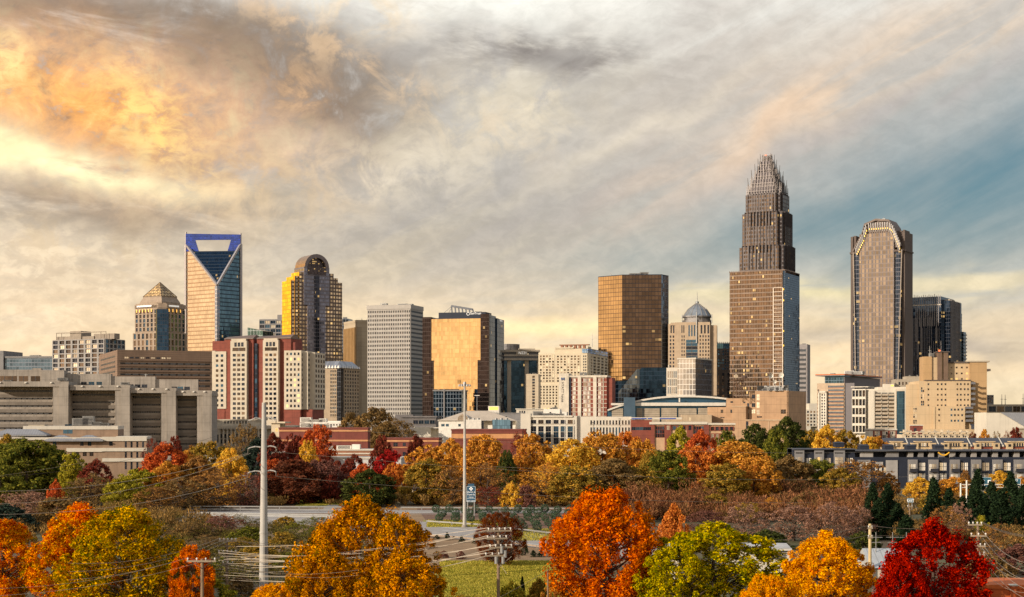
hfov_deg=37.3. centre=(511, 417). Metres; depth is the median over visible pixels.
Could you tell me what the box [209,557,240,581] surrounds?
shrub
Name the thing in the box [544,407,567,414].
white penthouse building
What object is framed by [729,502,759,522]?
shrub
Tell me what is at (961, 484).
sign gantry
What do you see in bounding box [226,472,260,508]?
tree
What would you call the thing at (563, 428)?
window
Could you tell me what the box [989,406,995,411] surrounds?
window
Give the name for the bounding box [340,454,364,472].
tree
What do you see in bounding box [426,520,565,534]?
guardrail
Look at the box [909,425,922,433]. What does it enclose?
brick shed
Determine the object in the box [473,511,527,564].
tree
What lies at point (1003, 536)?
tree
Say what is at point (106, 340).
window
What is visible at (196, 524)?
shrub
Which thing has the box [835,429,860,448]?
tree
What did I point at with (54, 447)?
tree
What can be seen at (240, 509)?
guardrail
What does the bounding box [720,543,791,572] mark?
shed building
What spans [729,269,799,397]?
office tower
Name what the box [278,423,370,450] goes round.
brick building
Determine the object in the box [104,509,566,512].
road
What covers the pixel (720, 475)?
tree
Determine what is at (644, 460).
tree
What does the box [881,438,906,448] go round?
townhouse
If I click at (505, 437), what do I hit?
brick building
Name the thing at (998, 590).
brick house
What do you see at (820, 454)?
modern townhouse
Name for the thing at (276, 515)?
guardrail
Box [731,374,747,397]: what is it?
lattice tower
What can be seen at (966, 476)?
tree
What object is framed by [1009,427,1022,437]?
tree
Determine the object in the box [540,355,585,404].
window
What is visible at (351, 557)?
power line
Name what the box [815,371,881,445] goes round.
office building
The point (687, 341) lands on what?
window
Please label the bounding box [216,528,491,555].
power line
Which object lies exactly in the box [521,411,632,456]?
parking building
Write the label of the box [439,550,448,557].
shrub
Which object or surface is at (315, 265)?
arched window
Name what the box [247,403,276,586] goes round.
transmission pole
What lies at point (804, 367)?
office building
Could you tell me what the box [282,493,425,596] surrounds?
tree
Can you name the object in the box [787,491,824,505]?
tree
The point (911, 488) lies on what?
tree
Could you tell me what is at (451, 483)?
tree
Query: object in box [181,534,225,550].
shrub
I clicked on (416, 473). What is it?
tree
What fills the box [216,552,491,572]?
power line
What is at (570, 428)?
window
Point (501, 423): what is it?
cooling tower
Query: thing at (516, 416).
grey wall building
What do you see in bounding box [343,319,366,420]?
office tower
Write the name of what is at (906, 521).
evergreen tree
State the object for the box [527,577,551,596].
shrub
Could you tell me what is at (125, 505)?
power line
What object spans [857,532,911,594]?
metal roof building
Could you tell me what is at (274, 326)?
office building
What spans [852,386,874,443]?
parking building
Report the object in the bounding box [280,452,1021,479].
power line
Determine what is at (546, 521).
round shrub
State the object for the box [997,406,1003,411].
window
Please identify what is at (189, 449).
tree
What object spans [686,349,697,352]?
window
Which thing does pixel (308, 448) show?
tree
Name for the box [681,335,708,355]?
window
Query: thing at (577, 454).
tree
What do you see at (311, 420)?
white block
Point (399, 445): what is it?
brick building
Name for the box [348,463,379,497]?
tree
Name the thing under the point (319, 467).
tree
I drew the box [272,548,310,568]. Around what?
shrub
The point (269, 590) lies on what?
tree
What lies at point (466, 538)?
guardrail
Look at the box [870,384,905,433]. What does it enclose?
condominium
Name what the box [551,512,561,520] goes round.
round shrub
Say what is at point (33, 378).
window
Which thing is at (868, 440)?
tree
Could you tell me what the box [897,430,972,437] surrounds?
terrace building
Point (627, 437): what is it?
tree
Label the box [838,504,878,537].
tree
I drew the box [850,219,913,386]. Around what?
skyscraper
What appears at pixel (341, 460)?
warehouse
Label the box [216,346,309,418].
window
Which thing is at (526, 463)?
tree
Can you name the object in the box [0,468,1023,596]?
ground
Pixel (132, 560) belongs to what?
power line
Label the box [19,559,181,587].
power line
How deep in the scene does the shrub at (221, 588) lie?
184.53 m
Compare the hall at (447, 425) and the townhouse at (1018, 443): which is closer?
the townhouse at (1018, 443)
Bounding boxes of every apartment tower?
[212,334,324,424]
[961,314,966,361]
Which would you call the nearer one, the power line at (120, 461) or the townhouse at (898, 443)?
the power line at (120, 461)
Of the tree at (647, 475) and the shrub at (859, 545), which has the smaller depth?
the shrub at (859, 545)
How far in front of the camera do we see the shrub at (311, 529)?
294.37 m
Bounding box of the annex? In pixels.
[666,415,711,422]
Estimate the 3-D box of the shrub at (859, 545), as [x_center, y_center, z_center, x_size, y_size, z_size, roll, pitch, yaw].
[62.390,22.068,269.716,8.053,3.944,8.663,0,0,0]
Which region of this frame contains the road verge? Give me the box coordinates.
[134,505,630,565]
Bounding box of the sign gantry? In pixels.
[960,480,1022,498]
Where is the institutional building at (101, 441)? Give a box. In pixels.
[0,416,155,482]
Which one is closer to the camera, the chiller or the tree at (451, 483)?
the tree at (451, 483)
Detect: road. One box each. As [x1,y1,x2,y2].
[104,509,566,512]
[180,516,630,556]
[319,504,337,511]
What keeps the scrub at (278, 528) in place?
on the road verge
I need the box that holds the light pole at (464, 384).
[458,382,470,526]
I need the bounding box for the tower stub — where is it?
[987,395,993,403]
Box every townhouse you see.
[787,448,813,482]
[812,448,833,471]
[831,442,855,480]
[854,444,905,487]
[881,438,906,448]
[902,444,926,485]
[904,437,936,448]
[924,444,948,487]
[935,437,970,448]
[944,449,969,483]
[964,449,991,478]
[966,437,1001,448]
[986,449,1012,486]
[998,437,1023,448]
[1007,449,1023,478]
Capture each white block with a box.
[300,417,352,426]
[516,409,543,414]
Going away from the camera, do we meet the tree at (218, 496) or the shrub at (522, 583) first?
the shrub at (522, 583)
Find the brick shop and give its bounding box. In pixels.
[865,429,896,440]
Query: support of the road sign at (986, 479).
on the ground at (790, 542)
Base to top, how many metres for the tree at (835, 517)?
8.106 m
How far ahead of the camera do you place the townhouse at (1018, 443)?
690.00 m
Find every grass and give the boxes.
[299,500,571,540]
[439,560,568,596]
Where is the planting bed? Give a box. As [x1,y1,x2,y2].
[417,508,584,529]
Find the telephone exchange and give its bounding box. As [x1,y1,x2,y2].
[707,385,805,445]
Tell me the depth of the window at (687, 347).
1394.70 m
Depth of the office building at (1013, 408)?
1000.67 m
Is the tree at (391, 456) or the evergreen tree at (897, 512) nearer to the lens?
the evergreen tree at (897, 512)
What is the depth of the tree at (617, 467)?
414.72 m
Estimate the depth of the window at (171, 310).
1496.30 m
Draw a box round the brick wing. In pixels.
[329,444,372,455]
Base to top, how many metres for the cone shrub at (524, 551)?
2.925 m
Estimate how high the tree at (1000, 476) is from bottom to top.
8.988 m
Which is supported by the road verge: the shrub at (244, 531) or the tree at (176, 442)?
the shrub at (244, 531)
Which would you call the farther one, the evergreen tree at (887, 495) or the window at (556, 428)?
the window at (556, 428)
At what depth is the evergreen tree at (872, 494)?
329.39 m
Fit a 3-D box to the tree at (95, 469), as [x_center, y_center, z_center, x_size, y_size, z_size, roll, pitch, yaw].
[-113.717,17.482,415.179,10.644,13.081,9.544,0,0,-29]
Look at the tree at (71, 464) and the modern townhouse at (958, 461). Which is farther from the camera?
the modern townhouse at (958, 461)
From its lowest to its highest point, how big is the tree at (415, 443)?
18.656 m
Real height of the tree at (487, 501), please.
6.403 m
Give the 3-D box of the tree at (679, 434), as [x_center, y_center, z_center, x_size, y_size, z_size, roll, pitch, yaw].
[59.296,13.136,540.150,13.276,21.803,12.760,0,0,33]
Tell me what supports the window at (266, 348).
in the apartment tower at (282, 377)
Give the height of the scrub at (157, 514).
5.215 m
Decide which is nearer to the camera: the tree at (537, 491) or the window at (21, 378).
the tree at (537, 491)
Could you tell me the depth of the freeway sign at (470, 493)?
372.00 m
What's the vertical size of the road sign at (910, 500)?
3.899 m
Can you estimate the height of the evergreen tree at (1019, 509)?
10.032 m
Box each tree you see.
[0,433,24,473]
[0,436,66,497]
[0,458,26,502]
[0,491,60,520]
[0,518,40,596]
[18,501,131,596]
[22,444,82,495]
[50,503,200,596]
[57,452,87,495]
[61,473,121,509]
[76,458,113,505]
[100,477,144,509]
[113,469,169,507]
[124,485,186,511]
[138,441,191,485]
[140,437,160,461]
[142,460,186,505]
[153,477,219,508]
[165,436,181,461]
[167,544,215,596]
[172,455,223,503]
[173,450,194,473]
[184,468,253,508]
[186,441,232,484]
[186,444,195,456]
[212,447,250,496]
[219,442,241,474]
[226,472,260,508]
[228,423,257,454]
[242,437,273,479]
[250,582,292,596]
[256,432,287,476]
[258,458,284,500]
[260,458,323,503]
[278,433,302,477]
[280,539,356,596]
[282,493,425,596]
[292,454,304,485]
[292,459,349,501]
[299,424,337,462]
[299,440,319,465]
[318,452,337,475]
[319,474,339,501]
[329,460,348,498]
[337,412,362,426]
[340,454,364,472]
[340,468,398,506]
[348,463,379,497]
[349,550,462,596]
[352,406,393,448]
[364,511,442,596]
[368,434,391,469]
[370,420,400,453]
[374,449,401,487]
[377,418,415,436]
[382,462,406,493]
[396,458,458,504]
[401,444,459,483]
[404,434,426,464]
[428,466,470,505]
[437,437,467,490]
[454,434,510,493]
[457,462,516,505]
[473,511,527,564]
[475,485,501,506]
[495,449,518,495]
[508,433,552,486]
[510,428,540,468]
[511,461,575,504]
[530,438,607,489]
[539,483,662,596]
[543,464,607,505]
[575,458,658,497]
[582,429,631,490]
[612,431,641,472]
[619,438,663,472]
[619,465,662,495]
[629,520,788,596]
[632,541,713,596]
[638,449,665,474]
[644,449,697,492]
[654,502,690,539]
[665,424,689,476]
[669,445,721,489]
[681,428,716,464]
[685,509,726,531]
[690,439,772,489]
[697,493,732,507]
[699,462,752,501]
[713,430,736,466]
[717,504,770,535]
[730,456,785,496]
[735,423,775,466]
[739,573,802,596]
[760,454,818,490]
[762,426,792,462]
[765,504,820,540]
[767,415,810,472]
[781,528,878,596]
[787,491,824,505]
[793,458,838,492]
[798,501,864,538]
[801,429,824,447]
[811,424,844,447]
[819,467,862,493]
[827,458,893,491]
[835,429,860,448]
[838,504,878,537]
[850,435,877,448]
[863,482,879,527]
[864,499,892,539]
[869,552,933,596]
[871,436,887,448]
[875,516,997,596]
[877,473,900,495]
[880,482,896,515]
[888,502,904,529]
[890,514,916,546]
[901,476,939,503]
[919,476,941,521]
[920,506,967,539]
[938,476,970,501]
[938,487,957,521]
[948,503,975,531]
[951,496,967,522]
[958,469,971,496]
[964,486,988,530]
[967,468,989,512]
[968,431,976,437]
[970,522,1022,554]
[979,429,990,437]
[981,481,997,521]
[984,470,1006,492]
[988,488,1016,532]
[1002,471,1019,519]
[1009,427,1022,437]
[1012,484,1023,529]
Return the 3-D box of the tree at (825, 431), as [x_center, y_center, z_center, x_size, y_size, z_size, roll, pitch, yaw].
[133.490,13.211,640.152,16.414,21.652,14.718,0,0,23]
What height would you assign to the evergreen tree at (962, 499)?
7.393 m
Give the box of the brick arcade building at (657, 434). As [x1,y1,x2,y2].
[630,417,735,457]
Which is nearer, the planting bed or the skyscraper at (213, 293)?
the planting bed
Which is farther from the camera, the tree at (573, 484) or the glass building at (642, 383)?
the glass building at (642, 383)
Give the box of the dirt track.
[381,550,507,563]
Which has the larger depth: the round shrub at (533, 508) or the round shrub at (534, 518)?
the round shrub at (533, 508)
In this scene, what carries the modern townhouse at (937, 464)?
on the ground at (790, 542)
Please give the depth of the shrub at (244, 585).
204.17 m
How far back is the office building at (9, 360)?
1403.33 m
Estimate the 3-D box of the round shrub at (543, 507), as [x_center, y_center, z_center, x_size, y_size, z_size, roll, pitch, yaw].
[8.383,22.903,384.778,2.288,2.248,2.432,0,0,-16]
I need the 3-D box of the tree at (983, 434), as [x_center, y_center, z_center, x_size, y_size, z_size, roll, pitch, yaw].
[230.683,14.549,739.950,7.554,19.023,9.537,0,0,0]
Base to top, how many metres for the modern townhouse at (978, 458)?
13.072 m
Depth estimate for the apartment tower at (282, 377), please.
906.10 m
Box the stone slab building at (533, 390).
[526,373,540,408]
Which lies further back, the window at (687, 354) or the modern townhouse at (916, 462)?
the window at (687, 354)
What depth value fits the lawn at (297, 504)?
415.62 m
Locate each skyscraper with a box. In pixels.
[184,232,241,350]
[282,254,341,360]
[739,154,794,271]
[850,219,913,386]
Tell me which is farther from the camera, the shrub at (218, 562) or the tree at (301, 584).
the shrub at (218, 562)
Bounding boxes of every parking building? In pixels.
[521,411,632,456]
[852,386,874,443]
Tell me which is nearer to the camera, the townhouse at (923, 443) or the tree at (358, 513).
the tree at (358, 513)
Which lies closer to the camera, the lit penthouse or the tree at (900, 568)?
the tree at (900, 568)
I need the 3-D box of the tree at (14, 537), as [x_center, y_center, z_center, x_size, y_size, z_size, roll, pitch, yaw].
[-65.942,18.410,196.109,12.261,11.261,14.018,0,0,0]
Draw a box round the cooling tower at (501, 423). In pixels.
[492,418,512,428]
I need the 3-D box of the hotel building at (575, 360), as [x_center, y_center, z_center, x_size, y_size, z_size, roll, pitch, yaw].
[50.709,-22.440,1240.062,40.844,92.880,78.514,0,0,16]
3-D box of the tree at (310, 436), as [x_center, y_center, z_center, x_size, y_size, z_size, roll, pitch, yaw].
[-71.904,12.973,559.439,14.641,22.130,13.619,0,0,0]
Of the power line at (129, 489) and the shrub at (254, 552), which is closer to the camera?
the power line at (129, 489)
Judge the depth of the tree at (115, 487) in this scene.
378.27 m
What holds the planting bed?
on the road verge
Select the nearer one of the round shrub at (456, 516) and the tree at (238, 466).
the round shrub at (456, 516)
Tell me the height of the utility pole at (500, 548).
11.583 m
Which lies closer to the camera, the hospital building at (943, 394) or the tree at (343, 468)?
the tree at (343, 468)
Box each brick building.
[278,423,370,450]
[386,437,442,478]
[451,429,526,462]
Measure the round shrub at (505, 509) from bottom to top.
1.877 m
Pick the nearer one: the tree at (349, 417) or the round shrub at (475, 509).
the round shrub at (475, 509)
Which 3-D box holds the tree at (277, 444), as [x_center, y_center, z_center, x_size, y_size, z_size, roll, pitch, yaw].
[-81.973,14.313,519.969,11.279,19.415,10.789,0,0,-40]
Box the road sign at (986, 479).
[982,477,990,491]
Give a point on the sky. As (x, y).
(502, 159)
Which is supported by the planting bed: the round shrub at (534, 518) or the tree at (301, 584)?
the round shrub at (534, 518)
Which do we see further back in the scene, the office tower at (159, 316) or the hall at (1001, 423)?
the office tower at (159, 316)
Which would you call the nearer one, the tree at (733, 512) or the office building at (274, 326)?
the tree at (733, 512)
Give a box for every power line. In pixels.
[0,415,253,475]
[0,425,245,476]
[0,477,247,514]
[0,558,212,595]
[4,453,249,503]
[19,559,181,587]
[21,453,247,490]
[68,538,226,571]
[74,538,234,579]
[76,539,216,563]
[213,536,484,560]
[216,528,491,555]
[216,544,489,565]
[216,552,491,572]
[217,553,481,571]
[217,558,354,577]
[218,537,489,561]
[219,536,489,560]
[222,553,495,581]
[223,527,509,559]
[223,553,500,581]
[225,527,499,555]
[227,527,504,556]
[227,544,494,566]
[229,544,509,576]
[234,535,504,563]
[236,528,484,546]
[259,545,493,567]
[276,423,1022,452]
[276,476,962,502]
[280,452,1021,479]
[878,526,973,535]
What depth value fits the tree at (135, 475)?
397.80 m
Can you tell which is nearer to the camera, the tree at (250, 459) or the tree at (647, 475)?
the tree at (647, 475)
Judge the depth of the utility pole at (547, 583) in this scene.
177.93 m
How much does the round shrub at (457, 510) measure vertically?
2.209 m
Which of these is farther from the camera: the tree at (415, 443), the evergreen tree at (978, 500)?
the tree at (415, 443)
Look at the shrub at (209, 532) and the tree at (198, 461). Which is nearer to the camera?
the shrub at (209, 532)
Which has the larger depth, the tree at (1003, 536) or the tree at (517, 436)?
the tree at (517, 436)
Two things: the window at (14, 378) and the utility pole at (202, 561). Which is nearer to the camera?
the utility pole at (202, 561)
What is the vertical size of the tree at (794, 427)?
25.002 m
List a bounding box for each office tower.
[133,282,186,350]
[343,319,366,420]
[367,303,423,429]
[422,305,503,417]
[598,272,668,380]
[668,297,716,396]
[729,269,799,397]
[913,294,960,375]
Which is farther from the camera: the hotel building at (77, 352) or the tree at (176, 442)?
the hotel building at (77, 352)
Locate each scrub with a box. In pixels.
[0,490,286,542]
[149,511,373,585]
[269,486,622,506]
[881,492,1023,545]
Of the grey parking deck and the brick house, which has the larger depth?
the grey parking deck
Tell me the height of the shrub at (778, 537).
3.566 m
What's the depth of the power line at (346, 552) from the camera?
176.87 m
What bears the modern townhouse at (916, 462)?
on the ground at (790, 542)
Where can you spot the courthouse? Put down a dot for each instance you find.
(161, 364)
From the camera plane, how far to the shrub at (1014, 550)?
233.86 m
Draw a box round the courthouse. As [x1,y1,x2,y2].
[99,350,211,389]
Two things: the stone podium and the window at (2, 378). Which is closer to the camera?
the window at (2, 378)
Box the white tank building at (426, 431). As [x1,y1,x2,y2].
[414,427,438,436]
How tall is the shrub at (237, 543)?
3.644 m
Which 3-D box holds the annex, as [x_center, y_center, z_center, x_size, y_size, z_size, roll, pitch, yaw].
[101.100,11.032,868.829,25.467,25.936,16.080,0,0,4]
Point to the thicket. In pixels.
(852, 498)
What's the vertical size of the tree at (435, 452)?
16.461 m
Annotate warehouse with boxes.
[208,454,405,481]
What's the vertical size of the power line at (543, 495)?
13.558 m
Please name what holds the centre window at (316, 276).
in the skyscraper at (311, 303)
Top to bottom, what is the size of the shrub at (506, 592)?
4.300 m
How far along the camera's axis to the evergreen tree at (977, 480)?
349.42 m
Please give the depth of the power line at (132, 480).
192.68 m
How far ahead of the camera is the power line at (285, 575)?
162.61 m
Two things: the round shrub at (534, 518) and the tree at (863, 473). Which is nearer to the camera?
the round shrub at (534, 518)
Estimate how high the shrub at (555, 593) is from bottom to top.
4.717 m
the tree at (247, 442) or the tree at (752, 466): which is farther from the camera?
the tree at (247, 442)
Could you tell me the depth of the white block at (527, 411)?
900.97 m
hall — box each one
[438,411,520,459]
[974,412,1023,437]
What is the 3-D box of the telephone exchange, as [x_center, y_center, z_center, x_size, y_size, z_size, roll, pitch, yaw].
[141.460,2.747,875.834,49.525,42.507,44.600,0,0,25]
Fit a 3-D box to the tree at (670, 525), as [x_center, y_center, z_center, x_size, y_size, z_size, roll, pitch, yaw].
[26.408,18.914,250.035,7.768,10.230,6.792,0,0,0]
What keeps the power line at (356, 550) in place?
attached to the utility pole at (500, 548)
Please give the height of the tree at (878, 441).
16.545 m
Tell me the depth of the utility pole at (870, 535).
204.83 m
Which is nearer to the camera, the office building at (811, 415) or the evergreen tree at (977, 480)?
the evergreen tree at (977, 480)
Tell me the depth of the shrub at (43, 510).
329.21 m
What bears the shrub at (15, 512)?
on the ground at (790, 542)
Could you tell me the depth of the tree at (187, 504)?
390.64 m
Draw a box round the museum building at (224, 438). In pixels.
[217,419,299,453]
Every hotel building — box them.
[52,331,124,373]
[538,339,608,408]
[559,372,614,416]
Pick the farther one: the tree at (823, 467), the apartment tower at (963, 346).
the apartment tower at (963, 346)
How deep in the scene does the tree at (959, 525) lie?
289.39 m
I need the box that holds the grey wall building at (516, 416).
[500,413,524,420]
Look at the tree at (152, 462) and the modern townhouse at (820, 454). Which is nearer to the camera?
the tree at (152, 462)
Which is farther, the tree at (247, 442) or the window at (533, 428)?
the window at (533, 428)
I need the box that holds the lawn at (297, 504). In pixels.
[295,503,342,505]
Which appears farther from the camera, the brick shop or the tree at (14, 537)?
the brick shop
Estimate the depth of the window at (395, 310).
1426.04 m
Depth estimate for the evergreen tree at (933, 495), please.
344.18 m
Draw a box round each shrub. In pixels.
[0,502,47,531]
[20,495,95,525]
[46,479,65,509]
[135,537,188,550]
[160,521,203,537]
[165,516,190,527]
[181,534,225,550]
[191,530,226,538]
[198,576,241,596]
[200,513,238,527]
[201,515,251,531]
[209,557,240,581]
[225,525,272,543]
[228,536,258,552]
[228,575,255,596]
[229,544,281,571]
[268,531,295,546]
[268,540,288,553]
[272,516,296,527]
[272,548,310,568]
[281,521,306,538]
[300,516,326,528]
[303,526,316,539]
[431,504,440,512]
[435,514,443,520]
[437,509,446,515]
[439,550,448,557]
[445,504,452,512]
[450,512,460,521]
[451,508,459,515]
[456,551,466,558]
[466,509,473,516]
[466,514,474,521]
[471,506,480,512]
[478,513,486,519]
[485,506,492,512]
[498,481,525,506]
[500,506,509,512]
[500,580,525,596]
[514,504,521,512]
[515,484,536,507]
[520,576,525,596]
[521,540,527,554]
[523,508,531,516]
[523,513,531,520]
[527,505,534,512]
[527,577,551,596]
[529,516,540,524]
[530,550,537,556]
[532,521,541,530]
[534,508,542,516]
[540,512,548,520]
[540,580,562,596]
[541,504,548,511]
[544,518,554,525]
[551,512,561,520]
[553,506,561,512]
[645,499,670,518]
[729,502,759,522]
[747,529,797,549]
[759,496,781,508]
[846,531,882,549]
[914,494,943,513]
[962,552,1018,577]
[972,515,989,538]
[994,543,1023,574]
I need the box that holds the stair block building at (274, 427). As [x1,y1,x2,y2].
[269,422,290,440]
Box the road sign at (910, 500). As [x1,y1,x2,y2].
[907,498,913,513]
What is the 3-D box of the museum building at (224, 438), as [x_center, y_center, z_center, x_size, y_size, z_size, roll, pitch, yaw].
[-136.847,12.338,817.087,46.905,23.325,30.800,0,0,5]
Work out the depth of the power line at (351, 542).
180.89 m
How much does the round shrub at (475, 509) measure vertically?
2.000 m
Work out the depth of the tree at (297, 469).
420.39 m
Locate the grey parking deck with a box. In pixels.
[391,415,441,436]
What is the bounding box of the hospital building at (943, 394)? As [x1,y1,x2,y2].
[906,346,990,435]
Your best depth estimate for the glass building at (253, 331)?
1254.31 m
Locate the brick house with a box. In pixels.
[960,577,1023,596]
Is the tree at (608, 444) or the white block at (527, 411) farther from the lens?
the white block at (527, 411)
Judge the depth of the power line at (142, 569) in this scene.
176.78 m
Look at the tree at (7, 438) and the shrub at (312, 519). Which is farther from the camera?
the tree at (7, 438)
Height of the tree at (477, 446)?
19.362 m
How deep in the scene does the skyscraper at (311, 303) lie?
1510.33 m
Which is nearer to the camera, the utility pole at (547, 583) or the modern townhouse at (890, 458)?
the utility pole at (547, 583)
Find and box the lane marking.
[164,512,448,512]
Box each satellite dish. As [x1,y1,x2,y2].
[767,373,772,390]
[778,372,783,390]
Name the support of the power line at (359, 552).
attached to the utility pole at (500, 548)
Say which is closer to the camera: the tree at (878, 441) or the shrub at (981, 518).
the shrub at (981, 518)
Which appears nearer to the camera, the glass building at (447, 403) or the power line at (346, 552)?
the power line at (346, 552)
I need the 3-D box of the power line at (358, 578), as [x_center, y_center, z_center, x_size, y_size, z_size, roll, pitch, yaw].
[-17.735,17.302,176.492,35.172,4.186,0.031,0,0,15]
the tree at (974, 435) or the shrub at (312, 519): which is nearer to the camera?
the shrub at (312, 519)
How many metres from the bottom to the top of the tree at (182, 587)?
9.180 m
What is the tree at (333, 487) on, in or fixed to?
on the lawn at (297, 504)
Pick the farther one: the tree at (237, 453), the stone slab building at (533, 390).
the stone slab building at (533, 390)
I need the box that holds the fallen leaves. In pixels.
[439,562,567,596]
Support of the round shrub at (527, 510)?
on the planting bed
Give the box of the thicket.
[621,476,892,527]
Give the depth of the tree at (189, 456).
469.37 m
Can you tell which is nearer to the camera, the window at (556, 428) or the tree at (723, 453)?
the tree at (723, 453)
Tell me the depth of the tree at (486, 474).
413.52 m
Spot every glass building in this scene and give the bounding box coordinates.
[247,327,272,336]
[342,317,352,360]
[433,389,467,418]
[615,368,665,405]
[666,358,711,395]
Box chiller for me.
[466,418,483,428]
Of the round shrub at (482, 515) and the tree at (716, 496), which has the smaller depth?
the round shrub at (482, 515)
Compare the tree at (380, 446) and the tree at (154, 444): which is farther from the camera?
the tree at (380, 446)
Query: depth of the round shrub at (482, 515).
350.21 m
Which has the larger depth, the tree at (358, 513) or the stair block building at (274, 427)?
the stair block building at (274, 427)
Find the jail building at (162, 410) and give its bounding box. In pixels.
[0,368,217,459]
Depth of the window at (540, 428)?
781.59 m
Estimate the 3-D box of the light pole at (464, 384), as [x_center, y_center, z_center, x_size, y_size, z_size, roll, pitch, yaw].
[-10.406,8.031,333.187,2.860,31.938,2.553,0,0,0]
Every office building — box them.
[0,351,51,369]
[259,315,281,335]
[324,361,359,420]
[504,344,539,412]
[717,342,729,397]
[800,343,809,403]
[806,403,816,437]
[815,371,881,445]
[987,398,1023,418]
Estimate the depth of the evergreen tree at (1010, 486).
344.04 m
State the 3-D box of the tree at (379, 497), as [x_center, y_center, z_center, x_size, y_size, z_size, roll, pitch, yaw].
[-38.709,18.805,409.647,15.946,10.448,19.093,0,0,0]
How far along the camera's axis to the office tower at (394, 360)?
1426.74 m
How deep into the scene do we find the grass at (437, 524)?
336.97 m
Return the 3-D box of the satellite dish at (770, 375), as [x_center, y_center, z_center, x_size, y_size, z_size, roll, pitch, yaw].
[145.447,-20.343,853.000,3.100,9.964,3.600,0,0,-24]
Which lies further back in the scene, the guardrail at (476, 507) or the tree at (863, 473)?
the tree at (863, 473)
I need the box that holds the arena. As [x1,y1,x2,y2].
[607,395,725,421]
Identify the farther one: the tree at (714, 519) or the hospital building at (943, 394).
the hospital building at (943, 394)
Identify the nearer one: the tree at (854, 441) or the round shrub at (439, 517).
the round shrub at (439, 517)
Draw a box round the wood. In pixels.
[164,453,698,470]
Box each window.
[0,376,7,380]
[8,376,16,380]
[19,376,27,380]
[31,376,39,380]
[63,429,72,433]
[106,340,123,351]
[171,310,183,331]
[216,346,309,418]
[232,348,244,350]
[265,347,276,350]
[308,258,325,274]
[315,275,318,352]
[331,370,335,415]
[368,310,409,401]
[531,426,535,431]
[538,426,543,431]
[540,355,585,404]
[546,426,550,431]
[554,426,558,431]
[554,438,558,443]
[561,426,565,431]
[568,426,572,431]
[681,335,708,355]
[686,340,697,342]
[686,343,697,345]
[686,346,697,348]
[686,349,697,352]
[686,353,697,355]
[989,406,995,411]
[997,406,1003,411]
[1005,406,1011,411]
[1013,406,1019,411]
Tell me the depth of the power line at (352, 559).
177.99 m
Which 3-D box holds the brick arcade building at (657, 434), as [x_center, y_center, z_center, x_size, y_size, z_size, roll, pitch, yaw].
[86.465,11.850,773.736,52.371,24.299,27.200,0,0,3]
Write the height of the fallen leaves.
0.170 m
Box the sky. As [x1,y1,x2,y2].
[0,0,1023,403]
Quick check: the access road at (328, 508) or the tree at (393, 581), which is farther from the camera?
the access road at (328, 508)
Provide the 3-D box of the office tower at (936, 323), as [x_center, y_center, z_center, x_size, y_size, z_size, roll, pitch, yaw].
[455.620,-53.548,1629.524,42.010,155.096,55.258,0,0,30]
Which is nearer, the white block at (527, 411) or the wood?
the wood
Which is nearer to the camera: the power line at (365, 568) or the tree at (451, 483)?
the power line at (365, 568)
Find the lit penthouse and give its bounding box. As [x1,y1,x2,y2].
[488,406,498,413]
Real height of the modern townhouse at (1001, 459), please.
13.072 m
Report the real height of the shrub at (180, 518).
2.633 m
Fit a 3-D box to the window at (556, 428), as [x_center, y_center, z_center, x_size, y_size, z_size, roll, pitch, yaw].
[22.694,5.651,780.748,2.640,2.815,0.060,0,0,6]
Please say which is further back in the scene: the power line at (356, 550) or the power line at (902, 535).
the power line at (902, 535)
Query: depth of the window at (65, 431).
565.79 m
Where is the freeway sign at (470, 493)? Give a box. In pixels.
[467,484,474,515]
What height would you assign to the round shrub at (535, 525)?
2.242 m
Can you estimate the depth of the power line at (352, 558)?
179.06 m
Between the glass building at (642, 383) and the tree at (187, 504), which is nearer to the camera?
the tree at (187, 504)
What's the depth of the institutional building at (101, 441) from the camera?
558.97 m
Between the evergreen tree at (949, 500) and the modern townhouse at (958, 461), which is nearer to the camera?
the evergreen tree at (949, 500)
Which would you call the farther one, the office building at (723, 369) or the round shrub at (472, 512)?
the office building at (723, 369)
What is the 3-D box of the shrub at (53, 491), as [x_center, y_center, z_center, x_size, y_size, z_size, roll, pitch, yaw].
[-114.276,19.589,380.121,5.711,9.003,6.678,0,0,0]
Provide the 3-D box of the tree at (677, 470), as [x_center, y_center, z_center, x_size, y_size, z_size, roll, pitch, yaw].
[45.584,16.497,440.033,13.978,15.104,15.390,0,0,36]
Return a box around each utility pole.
[187,558,215,596]
[218,538,236,590]
[485,527,512,596]
[547,570,548,596]
[868,524,872,592]
[968,522,986,577]
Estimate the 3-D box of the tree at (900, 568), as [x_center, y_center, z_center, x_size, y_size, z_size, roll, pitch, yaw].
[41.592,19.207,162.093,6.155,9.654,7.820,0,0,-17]
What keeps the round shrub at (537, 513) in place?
on the planting bed
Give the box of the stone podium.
[891,375,918,386]
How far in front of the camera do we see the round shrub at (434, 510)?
384.51 m
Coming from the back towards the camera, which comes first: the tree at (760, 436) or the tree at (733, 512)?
the tree at (760, 436)
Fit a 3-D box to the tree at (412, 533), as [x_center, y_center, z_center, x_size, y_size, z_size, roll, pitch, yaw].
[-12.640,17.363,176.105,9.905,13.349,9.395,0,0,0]
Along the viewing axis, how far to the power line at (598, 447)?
267.35 m
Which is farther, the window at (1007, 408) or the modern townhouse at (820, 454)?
the window at (1007, 408)
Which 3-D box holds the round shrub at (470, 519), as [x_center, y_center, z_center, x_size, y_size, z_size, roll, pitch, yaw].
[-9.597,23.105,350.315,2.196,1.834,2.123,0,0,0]
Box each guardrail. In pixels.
[164,506,340,511]
[201,512,335,517]
[401,507,564,509]
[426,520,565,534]
[430,534,540,548]

